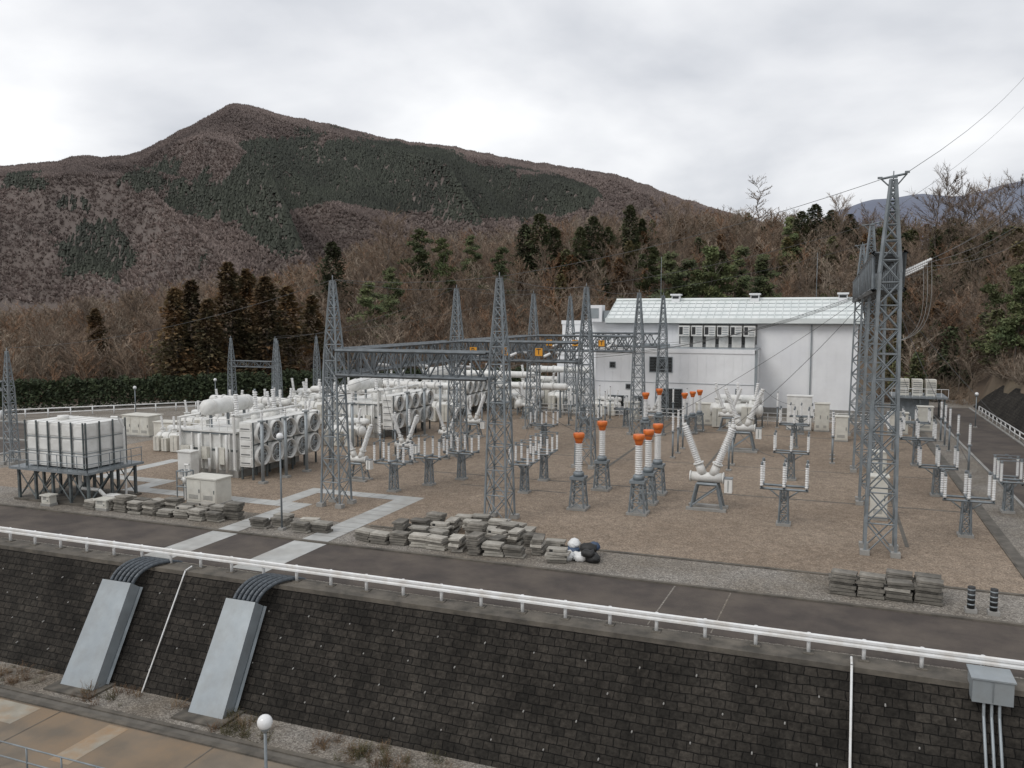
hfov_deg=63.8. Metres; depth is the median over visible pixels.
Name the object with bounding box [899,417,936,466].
disconnector
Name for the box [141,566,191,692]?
drain pipe
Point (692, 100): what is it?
sky
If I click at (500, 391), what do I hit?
disconnector
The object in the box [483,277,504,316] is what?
bare tree
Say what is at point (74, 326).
bare tree
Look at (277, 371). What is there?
lattice tower
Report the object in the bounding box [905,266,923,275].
insulator string
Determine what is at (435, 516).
slab stack
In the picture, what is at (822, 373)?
substation building
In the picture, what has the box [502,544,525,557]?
slab stack
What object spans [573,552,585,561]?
sack
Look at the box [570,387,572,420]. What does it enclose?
post insulator stand
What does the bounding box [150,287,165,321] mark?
bare tree
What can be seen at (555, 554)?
slab stack
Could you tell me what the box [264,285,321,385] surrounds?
cedar tree
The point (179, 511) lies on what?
slab stack
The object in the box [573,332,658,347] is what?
lattice beam
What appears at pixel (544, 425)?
disconnector
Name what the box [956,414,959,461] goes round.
post insulator stand
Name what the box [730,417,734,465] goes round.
post insulator stand
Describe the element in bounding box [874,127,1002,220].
power line
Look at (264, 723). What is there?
street lamp
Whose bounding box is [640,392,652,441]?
surge arrester
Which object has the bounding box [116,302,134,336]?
bare tree
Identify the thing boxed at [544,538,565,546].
slab stack
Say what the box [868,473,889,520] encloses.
control cabinet
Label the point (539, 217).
evergreen tree
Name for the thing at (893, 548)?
gantry tower
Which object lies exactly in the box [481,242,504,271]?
bare tree
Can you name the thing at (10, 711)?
pale pavement patches
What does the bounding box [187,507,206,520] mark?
slab stack
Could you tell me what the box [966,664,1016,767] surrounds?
junction box
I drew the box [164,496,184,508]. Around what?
slab stack
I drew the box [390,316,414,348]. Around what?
bare tree
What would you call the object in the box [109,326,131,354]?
bare tree
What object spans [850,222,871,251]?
bare tree
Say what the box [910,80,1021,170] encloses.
power line
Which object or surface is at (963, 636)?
road
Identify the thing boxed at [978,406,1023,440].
guardrail
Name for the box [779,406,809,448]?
disconnector
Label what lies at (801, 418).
disconnector
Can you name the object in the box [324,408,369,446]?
gas switchgear
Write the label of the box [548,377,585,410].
gas switchgear
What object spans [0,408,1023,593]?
gravel ground
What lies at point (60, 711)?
pavement joint
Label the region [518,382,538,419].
circuit breaker
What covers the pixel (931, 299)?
bare tree
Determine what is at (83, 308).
bare tree
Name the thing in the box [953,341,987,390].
bare tree
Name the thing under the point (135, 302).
bare tree
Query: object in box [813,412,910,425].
pipe railing
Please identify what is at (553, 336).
lattice beam
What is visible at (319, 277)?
bare tree
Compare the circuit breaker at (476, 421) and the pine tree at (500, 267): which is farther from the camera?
the pine tree at (500, 267)
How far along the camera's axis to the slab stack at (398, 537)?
42.74 m
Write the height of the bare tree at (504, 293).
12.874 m
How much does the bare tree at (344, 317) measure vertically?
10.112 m
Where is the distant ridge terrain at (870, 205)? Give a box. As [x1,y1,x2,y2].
[823,180,1023,247]
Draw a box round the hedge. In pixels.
[0,366,544,411]
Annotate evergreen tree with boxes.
[300,241,356,318]
[510,223,540,281]
[516,213,562,283]
[533,226,575,276]
[567,226,599,278]
[575,216,609,274]
[593,227,620,270]
[614,204,647,265]
[633,218,654,251]
[701,250,742,297]
[791,211,817,257]
[800,203,830,254]
[817,210,849,256]
[836,214,861,254]
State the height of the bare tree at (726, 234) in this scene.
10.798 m
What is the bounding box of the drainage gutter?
[0,684,363,767]
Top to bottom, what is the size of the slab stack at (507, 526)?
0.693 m
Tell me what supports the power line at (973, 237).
attached to the insulator string at (918, 264)
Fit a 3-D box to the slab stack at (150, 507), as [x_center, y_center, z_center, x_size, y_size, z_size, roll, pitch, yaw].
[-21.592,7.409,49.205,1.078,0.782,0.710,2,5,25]
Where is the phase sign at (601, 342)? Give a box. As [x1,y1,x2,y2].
[599,340,604,345]
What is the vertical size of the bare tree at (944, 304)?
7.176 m
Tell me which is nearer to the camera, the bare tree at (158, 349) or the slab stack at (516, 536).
the slab stack at (516, 536)
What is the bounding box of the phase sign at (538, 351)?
[535,348,542,355]
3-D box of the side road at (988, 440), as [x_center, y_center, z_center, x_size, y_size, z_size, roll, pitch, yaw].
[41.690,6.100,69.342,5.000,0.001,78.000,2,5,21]
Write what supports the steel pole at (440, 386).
on the gravel ground at (822, 537)
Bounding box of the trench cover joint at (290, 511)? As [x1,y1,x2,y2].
[121,476,402,536]
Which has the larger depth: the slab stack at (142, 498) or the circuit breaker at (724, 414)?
the circuit breaker at (724, 414)
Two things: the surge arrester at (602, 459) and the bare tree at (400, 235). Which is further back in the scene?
the bare tree at (400, 235)
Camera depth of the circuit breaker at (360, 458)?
59.09 m
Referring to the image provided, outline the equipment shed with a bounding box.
[889,378,948,420]
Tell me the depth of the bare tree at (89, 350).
123.65 m
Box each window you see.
[608,395,623,407]
[609,361,615,367]
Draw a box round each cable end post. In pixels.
[964,585,976,613]
[986,588,999,616]
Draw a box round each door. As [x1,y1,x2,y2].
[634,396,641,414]
[661,388,682,416]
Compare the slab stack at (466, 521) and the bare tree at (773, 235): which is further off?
the bare tree at (773, 235)
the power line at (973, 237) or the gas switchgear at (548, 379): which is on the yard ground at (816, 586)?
the gas switchgear at (548, 379)
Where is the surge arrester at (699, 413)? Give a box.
[693,390,704,431]
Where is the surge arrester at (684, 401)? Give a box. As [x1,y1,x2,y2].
[679,393,688,436]
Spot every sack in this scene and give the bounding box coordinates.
[567,538,580,547]
[567,550,574,560]
[568,546,579,551]
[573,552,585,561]
[579,542,596,551]
[581,549,594,556]
[585,552,599,563]
[591,541,599,550]
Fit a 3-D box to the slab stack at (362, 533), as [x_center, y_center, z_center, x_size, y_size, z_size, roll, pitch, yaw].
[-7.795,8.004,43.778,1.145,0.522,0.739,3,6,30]
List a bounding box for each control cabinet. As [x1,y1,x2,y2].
[39,493,57,506]
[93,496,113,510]
[121,412,163,437]
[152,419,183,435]
[176,449,199,479]
[184,472,232,504]
[623,401,640,421]
[695,402,713,425]
[786,394,812,430]
[814,402,830,431]
[834,415,848,441]
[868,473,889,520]
[871,449,886,473]
[887,411,909,434]
[916,405,933,431]
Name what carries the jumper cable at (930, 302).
hanging from the insulator string at (918, 264)
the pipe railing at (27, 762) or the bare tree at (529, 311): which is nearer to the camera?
the pipe railing at (27, 762)
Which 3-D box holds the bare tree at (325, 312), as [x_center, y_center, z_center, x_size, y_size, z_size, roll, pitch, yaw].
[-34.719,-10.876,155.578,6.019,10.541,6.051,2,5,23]
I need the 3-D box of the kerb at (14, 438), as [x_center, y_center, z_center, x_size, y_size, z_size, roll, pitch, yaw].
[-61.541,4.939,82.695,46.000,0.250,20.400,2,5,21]
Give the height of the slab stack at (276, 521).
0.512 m
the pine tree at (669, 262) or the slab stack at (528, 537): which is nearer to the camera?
the slab stack at (528, 537)
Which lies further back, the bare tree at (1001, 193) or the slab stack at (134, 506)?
the bare tree at (1001, 193)
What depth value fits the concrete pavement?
31.29 m
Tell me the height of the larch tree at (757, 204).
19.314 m
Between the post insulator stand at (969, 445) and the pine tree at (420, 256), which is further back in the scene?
the pine tree at (420, 256)
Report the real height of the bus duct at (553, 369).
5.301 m
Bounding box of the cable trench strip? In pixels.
[434,423,1023,573]
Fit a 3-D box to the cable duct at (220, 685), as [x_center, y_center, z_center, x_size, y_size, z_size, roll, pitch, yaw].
[-11.634,11.137,35.478,2.807,4.794,5.543,2,5,21]
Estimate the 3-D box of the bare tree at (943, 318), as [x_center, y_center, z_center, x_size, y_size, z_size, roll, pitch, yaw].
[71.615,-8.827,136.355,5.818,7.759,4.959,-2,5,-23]
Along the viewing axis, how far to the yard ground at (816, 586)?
40.10 m
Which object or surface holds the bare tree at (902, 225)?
on the wooded hill terrain at (987, 385)
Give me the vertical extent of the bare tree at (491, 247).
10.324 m
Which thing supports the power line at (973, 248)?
attached to the insulator string at (912, 270)
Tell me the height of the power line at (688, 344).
4.125 m
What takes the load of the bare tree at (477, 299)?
on the wooded hill terrain at (987, 385)
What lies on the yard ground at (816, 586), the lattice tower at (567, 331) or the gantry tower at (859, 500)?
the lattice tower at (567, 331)
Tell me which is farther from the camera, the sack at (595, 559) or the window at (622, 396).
the window at (622, 396)
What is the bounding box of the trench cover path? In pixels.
[96,459,422,571]
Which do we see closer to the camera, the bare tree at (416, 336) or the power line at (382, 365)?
the power line at (382, 365)
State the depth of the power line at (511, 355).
60.76 m
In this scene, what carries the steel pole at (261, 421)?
on the gravel ground at (822, 537)
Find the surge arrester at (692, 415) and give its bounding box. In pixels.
[688,391,697,434]
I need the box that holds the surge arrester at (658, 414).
[653,388,665,435]
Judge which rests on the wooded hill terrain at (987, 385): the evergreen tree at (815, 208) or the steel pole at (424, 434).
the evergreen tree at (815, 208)
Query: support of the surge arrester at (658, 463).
on the gravel ground at (822, 537)
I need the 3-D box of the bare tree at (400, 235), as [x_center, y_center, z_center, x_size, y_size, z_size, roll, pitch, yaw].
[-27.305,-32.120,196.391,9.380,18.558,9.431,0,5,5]
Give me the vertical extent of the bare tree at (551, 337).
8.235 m
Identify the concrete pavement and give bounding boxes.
[0,697,296,767]
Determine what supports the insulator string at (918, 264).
attached to the lattice beam at (868, 271)
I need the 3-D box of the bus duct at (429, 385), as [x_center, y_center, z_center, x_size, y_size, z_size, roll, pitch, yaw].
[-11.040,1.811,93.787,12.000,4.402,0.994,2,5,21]
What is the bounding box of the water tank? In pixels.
[9,415,143,506]
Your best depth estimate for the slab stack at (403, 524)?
43.74 m
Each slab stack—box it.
[83,498,95,509]
[107,499,114,509]
[113,494,132,512]
[127,500,143,513]
[133,497,151,500]
[142,500,161,515]
[150,497,165,508]
[156,508,173,517]
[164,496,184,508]
[173,505,192,517]
[177,503,195,507]
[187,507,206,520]
[196,501,214,511]
[204,510,224,521]
[209,504,223,512]
[222,501,244,519]
[249,517,270,528]
[270,516,292,527]
[273,512,294,521]
[290,520,311,532]
[300,517,320,522]
[310,520,332,532]
[353,527,374,541]
[368,530,389,544]
[389,530,410,545]
[392,518,410,531]
[408,532,430,547]
[409,525,431,532]
[410,517,431,530]
[424,511,446,525]
[425,534,448,550]
[428,528,449,540]
[430,521,451,533]
[445,516,461,532]
[448,534,466,551]
[455,514,473,526]
[462,518,481,533]
[464,521,488,541]
[466,531,485,555]
[472,513,492,521]
[481,540,504,556]
[484,528,507,540]
[488,518,507,528]
[488,534,507,544]
[498,521,520,535]
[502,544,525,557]
[507,527,525,544]
[509,521,526,527]
[523,532,544,545]
[524,526,536,532]
[530,534,547,554]
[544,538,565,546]
[545,546,570,562]
[828,568,857,596]
[856,571,885,599]
[884,578,913,602]
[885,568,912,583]
[912,571,941,592]
[913,576,944,605]
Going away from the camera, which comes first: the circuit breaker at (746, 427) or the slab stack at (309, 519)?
the slab stack at (309, 519)
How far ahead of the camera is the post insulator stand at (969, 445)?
61.32 m
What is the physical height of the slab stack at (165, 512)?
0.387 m
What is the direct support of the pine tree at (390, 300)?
on the wooded hill terrain at (987, 385)
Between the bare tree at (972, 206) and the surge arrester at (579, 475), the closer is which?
the surge arrester at (579, 475)
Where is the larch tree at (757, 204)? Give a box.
[746,174,771,237]
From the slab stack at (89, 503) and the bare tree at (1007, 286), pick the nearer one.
the slab stack at (89, 503)
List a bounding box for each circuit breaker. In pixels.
[342,423,372,481]
[391,413,418,464]
[436,406,458,448]
[462,394,485,437]
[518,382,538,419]
[641,388,662,424]
[682,423,735,512]
[715,387,742,431]
[724,388,763,452]
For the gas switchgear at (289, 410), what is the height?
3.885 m
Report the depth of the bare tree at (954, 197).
177.00 m
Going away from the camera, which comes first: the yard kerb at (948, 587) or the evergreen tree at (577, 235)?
the yard kerb at (948, 587)
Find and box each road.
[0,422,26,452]
[0,506,1023,677]
[933,407,1023,503]
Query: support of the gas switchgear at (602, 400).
on the gravel ground at (822, 537)
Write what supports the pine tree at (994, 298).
on the wooded hill terrain at (987, 385)
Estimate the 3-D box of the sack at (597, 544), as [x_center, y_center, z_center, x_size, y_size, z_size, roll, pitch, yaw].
[3.998,8.047,40.773,0.622,0.410,0.820,5,7,43]
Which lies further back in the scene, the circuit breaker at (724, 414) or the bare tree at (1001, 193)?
the bare tree at (1001, 193)
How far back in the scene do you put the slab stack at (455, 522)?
45.07 m
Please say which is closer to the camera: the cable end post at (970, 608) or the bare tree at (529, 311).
the cable end post at (970, 608)
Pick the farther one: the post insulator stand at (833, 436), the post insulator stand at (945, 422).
the post insulator stand at (945, 422)
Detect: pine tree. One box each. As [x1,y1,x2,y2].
[345,281,388,344]
[372,266,409,335]
[397,226,437,290]
[430,236,459,294]
[457,232,484,290]
[477,246,516,295]
[634,245,661,297]
[640,248,689,297]
[670,258,697,296]
[679,269,708,297]
[691,245,726,297]
[709,263,740,297]
[726,245,753,297]
[744,254,781,297]
[776,216,803,268]
[878,227,893,251]
[966,283,1021,357]
[979,263,1023,363]
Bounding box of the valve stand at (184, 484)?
[176,464,193,499]
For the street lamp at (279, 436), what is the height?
5.450 m
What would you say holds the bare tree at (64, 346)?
on the wooded hill terrain at (987, 385)
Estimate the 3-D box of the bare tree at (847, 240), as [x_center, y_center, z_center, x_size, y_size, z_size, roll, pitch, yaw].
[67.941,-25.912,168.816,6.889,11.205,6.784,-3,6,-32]
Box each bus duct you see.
[209,394,291,410]
[310,386,394,394]
[380,380,462,396]
[452,369,535,407]
[496,381,567,417]
[529,365,588,404]
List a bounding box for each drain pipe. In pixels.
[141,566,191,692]
[849,656,852,767]
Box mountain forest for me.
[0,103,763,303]
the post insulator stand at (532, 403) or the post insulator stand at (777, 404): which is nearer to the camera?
the post insulator stand at (777, 404)
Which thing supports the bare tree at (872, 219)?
on the wooded hill terrain at (987, 385)
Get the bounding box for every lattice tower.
[0,348,24,465]
[228,336,236,395]
[272,339,280,396]
[273,338,282,397]
[313,337,320,385]
[316,275,356,508]
[319,342,330,428]
[443,285,471,459]
[484,272,519,521]
[522,291,543,429]
[561,294,577,415]
[571,283,597,469]
[626,290,645,434]
[652,293,670,420]
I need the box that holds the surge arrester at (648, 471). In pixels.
[636,429,658,505]
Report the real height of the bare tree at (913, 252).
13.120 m
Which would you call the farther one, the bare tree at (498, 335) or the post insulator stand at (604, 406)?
the bare tree at (498, 335)
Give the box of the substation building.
[557,253,863,417]
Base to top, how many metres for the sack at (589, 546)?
0.486 m
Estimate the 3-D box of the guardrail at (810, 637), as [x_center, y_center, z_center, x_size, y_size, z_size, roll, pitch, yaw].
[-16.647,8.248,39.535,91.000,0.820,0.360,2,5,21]
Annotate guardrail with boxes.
[0,526,1023,670]
[1,401,201,418]
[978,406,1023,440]
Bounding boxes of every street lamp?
[133,386,136,411]
[257,714,272,767]
[276,433,286,530]
[973,392,978,427]
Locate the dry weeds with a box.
[0,660,497,767]
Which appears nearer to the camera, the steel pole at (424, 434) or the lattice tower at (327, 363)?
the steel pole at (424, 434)
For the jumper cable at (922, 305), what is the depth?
46.13 m
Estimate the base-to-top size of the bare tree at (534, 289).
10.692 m
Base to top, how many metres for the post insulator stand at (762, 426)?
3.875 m
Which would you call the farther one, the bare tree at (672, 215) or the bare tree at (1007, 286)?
the bare tree at (672, 215)
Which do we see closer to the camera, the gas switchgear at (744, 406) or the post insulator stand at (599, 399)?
the gas switchgear at (744, 406)
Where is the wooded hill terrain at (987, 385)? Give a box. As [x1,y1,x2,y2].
[0,244,1023,403]
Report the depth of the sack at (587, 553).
39.58 m
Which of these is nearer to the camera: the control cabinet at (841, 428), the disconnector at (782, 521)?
the disconnector at (782, 521)
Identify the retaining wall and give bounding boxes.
[0,537,1023,767]
[973,385,1023,438]
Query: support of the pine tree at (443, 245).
on the wooded hill terrain at (987, 385)
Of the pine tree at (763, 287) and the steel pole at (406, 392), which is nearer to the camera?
the steel pole at (406, 392)
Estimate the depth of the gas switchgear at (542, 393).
103.75 m
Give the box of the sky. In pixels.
[0,0,1023,221]
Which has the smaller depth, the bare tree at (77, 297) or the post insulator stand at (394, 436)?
the post insulator stand at (394, 436)
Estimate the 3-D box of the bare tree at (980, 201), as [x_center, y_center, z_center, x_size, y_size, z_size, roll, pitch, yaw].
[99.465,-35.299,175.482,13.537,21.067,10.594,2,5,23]
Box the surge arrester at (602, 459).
[591,421,611,491]
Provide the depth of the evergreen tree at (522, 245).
187.29 m
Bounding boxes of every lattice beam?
[232,360,271,367]
[330,340,460,374]
[334,348,494,381]
[455,335,537,358]
[460,340,580,363]
[537,334,632,352]
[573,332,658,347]
[852,273,874,301]
[858,250,908,298]
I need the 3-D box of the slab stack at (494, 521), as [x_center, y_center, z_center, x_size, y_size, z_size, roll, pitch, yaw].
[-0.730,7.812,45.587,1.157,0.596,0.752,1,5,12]
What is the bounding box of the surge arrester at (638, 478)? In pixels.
[626,434,649,516]
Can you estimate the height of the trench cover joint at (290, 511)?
0.001 m
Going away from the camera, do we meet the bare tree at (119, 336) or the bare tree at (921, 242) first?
the bare tree at (119, 336)
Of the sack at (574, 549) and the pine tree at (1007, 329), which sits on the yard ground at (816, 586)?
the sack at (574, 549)
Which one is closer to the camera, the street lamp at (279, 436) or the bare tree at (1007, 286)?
the street lamp at (279, 436)
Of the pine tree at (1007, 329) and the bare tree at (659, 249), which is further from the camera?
the bare tree at (659, 249)
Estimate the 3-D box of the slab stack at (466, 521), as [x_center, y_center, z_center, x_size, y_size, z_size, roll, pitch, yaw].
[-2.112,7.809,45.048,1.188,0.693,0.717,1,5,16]
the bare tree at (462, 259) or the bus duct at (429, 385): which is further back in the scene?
the bare tree at (462, 259)
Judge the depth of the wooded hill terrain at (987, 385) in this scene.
143.77 m
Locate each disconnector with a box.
[373,439,413,492]
[409,435,447,485]
[442,431,479,480]
[496,389,507,419]
[508,439,539,493]
[529,431,558,481]
[530,408,558,446]
[571,392,593,423]
[575,403,602,438]
[614,395,637,427]
[760,457,809,526]
[773,430,809,480]
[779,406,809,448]
[789,402,813,434]
[886,412,905,451]
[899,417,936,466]
[902,406,930,443]
[917,444,958,496]
[940,468,996,538]
[993,454,1023,513]
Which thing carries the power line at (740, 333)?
attached to the lattice beam at (868, 271)
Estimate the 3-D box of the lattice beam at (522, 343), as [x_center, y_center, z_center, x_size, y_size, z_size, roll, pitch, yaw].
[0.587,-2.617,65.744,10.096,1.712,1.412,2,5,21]
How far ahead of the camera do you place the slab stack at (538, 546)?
40.94 m
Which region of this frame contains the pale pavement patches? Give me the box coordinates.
[0,699,127,764]
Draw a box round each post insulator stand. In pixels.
[377,414,381,461]
[392,411,395,456]
[406,408,410,451]
[469,394,472,431]
[481,391,482,420]
[532,389,535,422]
[566,390,570,425]
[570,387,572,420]
[598,385,600,417]
[603,391,606,427]
[608,386,611,419]
[670,412,674,458]
[671,388,674,422]
[675,409,679,453]
[680,406,684,448]
[684,388,687,422]
[726,421,731,470]
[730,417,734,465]
[760,393,763,427]
[775,392,778,427]
[829,416,834,463]
[938,401,942,441]
[942,404,947,446]
[946,408,951,451]
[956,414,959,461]
[967,423,971,474]
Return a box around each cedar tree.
[81,308,114,378]
[141,287,206,397]
[150,279,218,390]
[166,298,244,399]
[204,261,260,393]
[225,268,268,370]
[233,276,305,394]
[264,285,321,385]
[285,294,334,379]
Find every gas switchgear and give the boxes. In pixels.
[153,416,186,451]
[181,400,214,425]
[212,395,262,421]
[215,389,243,415]
[257,388,293,417]
[278,397,320,415]
[279,405,321,423]
[287,378,320,401]
[297,382,343,423]
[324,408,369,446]
[377,370,409,388]
[425,384,461,421]
[469,363,507,388]
[505,373,543,408]
[512,389,535,414]
[521,365,556,404]
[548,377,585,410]
[593,389,621,415]
[710,382,762,427]
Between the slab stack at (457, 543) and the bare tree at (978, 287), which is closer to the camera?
the slab stack at (457, 543)
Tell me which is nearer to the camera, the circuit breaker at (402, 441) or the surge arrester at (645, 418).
the circuit breaker at (402, 441)
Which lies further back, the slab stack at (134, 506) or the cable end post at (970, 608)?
the slab stack at (134, 506)
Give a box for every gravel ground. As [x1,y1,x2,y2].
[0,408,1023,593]
[0,661,494,767]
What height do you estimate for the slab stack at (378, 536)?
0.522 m
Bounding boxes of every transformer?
[177,387,320,479]
[333,371,433,438]
[413,364,493,414]
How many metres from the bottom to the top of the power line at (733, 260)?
4.625 m
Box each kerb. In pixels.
[0,420,27,454]
[0,503,1023,626]
[370,434,1023,596]
[933,407,1023,508]
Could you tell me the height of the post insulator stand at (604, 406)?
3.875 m
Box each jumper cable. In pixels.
[893,268,923,342]
[901,261,931,340]
[902,264,927,339]
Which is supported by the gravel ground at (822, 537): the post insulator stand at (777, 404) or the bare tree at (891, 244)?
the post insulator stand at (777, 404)
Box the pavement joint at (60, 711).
[0,711,213,767]
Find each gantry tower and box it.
[848,242,866,436]
[850,221,882,472]
[855,287,886,505]
[859,171,909,558]
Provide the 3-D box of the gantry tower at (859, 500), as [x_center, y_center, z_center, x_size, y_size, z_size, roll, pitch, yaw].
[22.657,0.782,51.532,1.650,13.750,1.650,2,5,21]
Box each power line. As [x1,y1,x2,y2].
[12,281,327,347]
[275,294,528,336]
[285,289,452,337]
[333,276,498,282]
[338,280,451,289]
[376,355,478,366]
[417,352,516,367]
[459,353,550,368]
[498,373,578,432]
[500,175,892,276]
[524,356,550,439]
[532,291,866,359]
[570,295,859,355]
[580,295,658,297]
[591,223,871,285]
[610,297,857,348]
[637,300,851,343]
[644,245,858,291]
[658,297,860,422]
[736,294,869,424]
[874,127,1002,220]
[893,296,968,462]
[903,310,1023,443]
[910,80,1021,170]
[928,240,1022,266]
[929,222,1021,262]
[932,205,1020,258]
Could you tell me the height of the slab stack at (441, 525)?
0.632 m
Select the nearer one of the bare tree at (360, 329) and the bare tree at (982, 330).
the bare tree at (982, 330)
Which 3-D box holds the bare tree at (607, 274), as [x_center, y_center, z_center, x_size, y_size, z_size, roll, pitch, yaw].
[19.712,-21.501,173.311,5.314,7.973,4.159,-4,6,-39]
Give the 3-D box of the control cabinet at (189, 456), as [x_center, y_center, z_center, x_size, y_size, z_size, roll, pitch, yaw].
[-23.539,5.894,59.817,1.360,2.150,0.960,2,5,21]
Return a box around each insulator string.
[905,262,927,274]
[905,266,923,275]
[906,258,931,271]
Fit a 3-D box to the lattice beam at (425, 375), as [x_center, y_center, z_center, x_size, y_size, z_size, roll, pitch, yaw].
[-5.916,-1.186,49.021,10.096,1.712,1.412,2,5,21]
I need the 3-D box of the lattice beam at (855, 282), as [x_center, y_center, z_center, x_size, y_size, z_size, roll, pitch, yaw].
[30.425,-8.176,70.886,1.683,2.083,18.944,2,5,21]
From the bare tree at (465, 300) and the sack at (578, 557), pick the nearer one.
the sack at (578, 557)
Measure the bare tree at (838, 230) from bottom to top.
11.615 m
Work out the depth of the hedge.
106.90 m
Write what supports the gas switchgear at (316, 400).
on the gravel ground at (822, 537)
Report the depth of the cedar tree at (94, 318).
133.17 m
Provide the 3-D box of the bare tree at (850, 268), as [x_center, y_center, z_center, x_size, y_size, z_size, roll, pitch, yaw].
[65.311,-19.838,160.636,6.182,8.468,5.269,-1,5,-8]
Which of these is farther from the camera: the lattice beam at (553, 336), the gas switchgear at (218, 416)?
the lattice beam at (553, 336)
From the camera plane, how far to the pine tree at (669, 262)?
145.32 m
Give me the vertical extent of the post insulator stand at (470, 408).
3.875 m
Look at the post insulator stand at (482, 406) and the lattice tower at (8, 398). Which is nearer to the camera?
the lattice tower at (8, 398)
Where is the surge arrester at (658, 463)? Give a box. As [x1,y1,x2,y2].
[647,423,667,495]
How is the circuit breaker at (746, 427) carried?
on the gravel ground at (822, 537)
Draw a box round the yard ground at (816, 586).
[0,394,1023,678]
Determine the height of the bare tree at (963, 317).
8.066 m
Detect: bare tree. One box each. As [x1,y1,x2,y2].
[8,347,45,380]
[20,312,61,375]
[41,319,79,379]
[45,302,77,331]
[46,325,89,379]
[55,324,105,378]
[55,335,75,375]
[62,292,100,332]
[69,348,94,379]
[75,296,100,328]
[76,314,109,351]
[77,296,94,327]
[77,340,107,376]
[85,349,108,380]
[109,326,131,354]
[109,333,132,373]
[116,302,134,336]
[121,287,151,328]
[121,290,151,321]
[124,353,139,377]
[126,312,164,371]
[138,342,158,374]
[147,296,175,335]
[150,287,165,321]
[150,339,170,367]
[196,282,207,302]
[288,342,313,371]
[312,265,326,294]
[316,302,340,332]
[317,289,326,316]
[330,305,353,341]
[334,285,354,328]
[340,311,366,353]
[348,304,380,367]
[361,203,412,266]
[384,214,415,278]
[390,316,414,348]
[397,246,417,271]
[407,327,429,367]
[427,323,445,344]
[431,273,447,301]
[436,276,452,300]
[449,252,470,272]
[455,313,476,364]
[456,293,481,337]
[463,284,490,326]
[464,314,498,366]
[481,242,494,274]
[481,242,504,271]
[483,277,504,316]
[484,324,519,369]
[486,276,520,317]
[504,247,515,268]
[507,315,517,334]
[516,306,556,353]
[522,276,546,316]
[524,300,541,322]
[528,243,554,292]
[542,267,562,301]
[543,329,561,357]
[592,265,614,298]
[607,255,619,288]
[610,244,626,272]
[620,252,642,296]
[649,193,699,250]
[654,245,682,285]
[669,198,701,237]
[676,236,696,267]
[721,219,739,254]
[734,235,756,268]
[741,224,757,251]
[759,226,784,255]
[787,257,813,296]
[817,192,863,247]
[823,237,851,279]
[828,218,846,250]
[828,267,854,296]
[830,233,853,270]
[834,261,855,290]
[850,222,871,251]
[858,200,881,234]
[863,310,896,349]
[867,203,915,249]
[876,228,903,251]
[876,239,902,251]
[893,308,920,344]
[901,175,960,271]
[903,292,921,330]
[904,242,928,296]
[904,278,953,334]
[907,237,931,281]
[913,160,975,258]
[915,306,947,377]
[921,272,962,325]
[928,309,955,347]
[936,297,954,322]
[939,228,959,255]
[939,257,969,295]
[939,271,964,319]
[942,170,996,259]
[945,174,1013,241]
[945,280,983,347]
[946,329,977,397]
[947,240,971,272]
[949,215,989,274]
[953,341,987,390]
[956,308,974,330]
[958,300,986,351]
[961,267,987,301]
[966,294,1014,371]
[967,264,994,312]
[973,170,1023,229]
[979,241,1010,283]
[982,275,1022,313]
[984,232,1005,267]
[985,235,1007,272]
[993,173,1023,238]
[994,247,1023,292]
[1000,229,1023,262]
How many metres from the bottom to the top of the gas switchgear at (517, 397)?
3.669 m
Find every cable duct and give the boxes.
[43,556,182,699]
[171,573,305,729]
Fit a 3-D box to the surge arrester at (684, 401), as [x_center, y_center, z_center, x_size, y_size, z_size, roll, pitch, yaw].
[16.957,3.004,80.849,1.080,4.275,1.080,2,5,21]
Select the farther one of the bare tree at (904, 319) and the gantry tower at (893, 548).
the bare tree at (904, 319)
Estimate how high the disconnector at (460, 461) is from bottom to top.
3.496 m
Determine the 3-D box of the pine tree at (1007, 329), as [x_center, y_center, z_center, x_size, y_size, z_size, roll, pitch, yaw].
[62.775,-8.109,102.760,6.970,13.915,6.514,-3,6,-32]
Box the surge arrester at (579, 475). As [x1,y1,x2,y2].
[566,432,590,511]
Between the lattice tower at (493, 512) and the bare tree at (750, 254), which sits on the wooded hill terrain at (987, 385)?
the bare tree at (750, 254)
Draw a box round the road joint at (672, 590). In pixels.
[647,586,730,632]
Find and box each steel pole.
[257,411,267,483]
[281,407,290,477]
[302,401,311,471]
[326,397,334,465]
[349,394,354,446]
[404,384,409,441]
[421,381,427,436]
[437,380,442,431]
[455,381,458,426]
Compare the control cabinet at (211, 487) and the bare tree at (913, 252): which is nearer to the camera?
the control cabinet at (211, 487)
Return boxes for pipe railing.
[0,740,103,767]
[541,403,785,425]
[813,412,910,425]
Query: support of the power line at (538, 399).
hanging from the lattice beam at (522, 343)
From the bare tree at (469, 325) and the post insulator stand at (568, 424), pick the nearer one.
the post insulator stand at (568, 424)
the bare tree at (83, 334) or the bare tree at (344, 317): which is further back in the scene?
the bare tree at (344, 317)

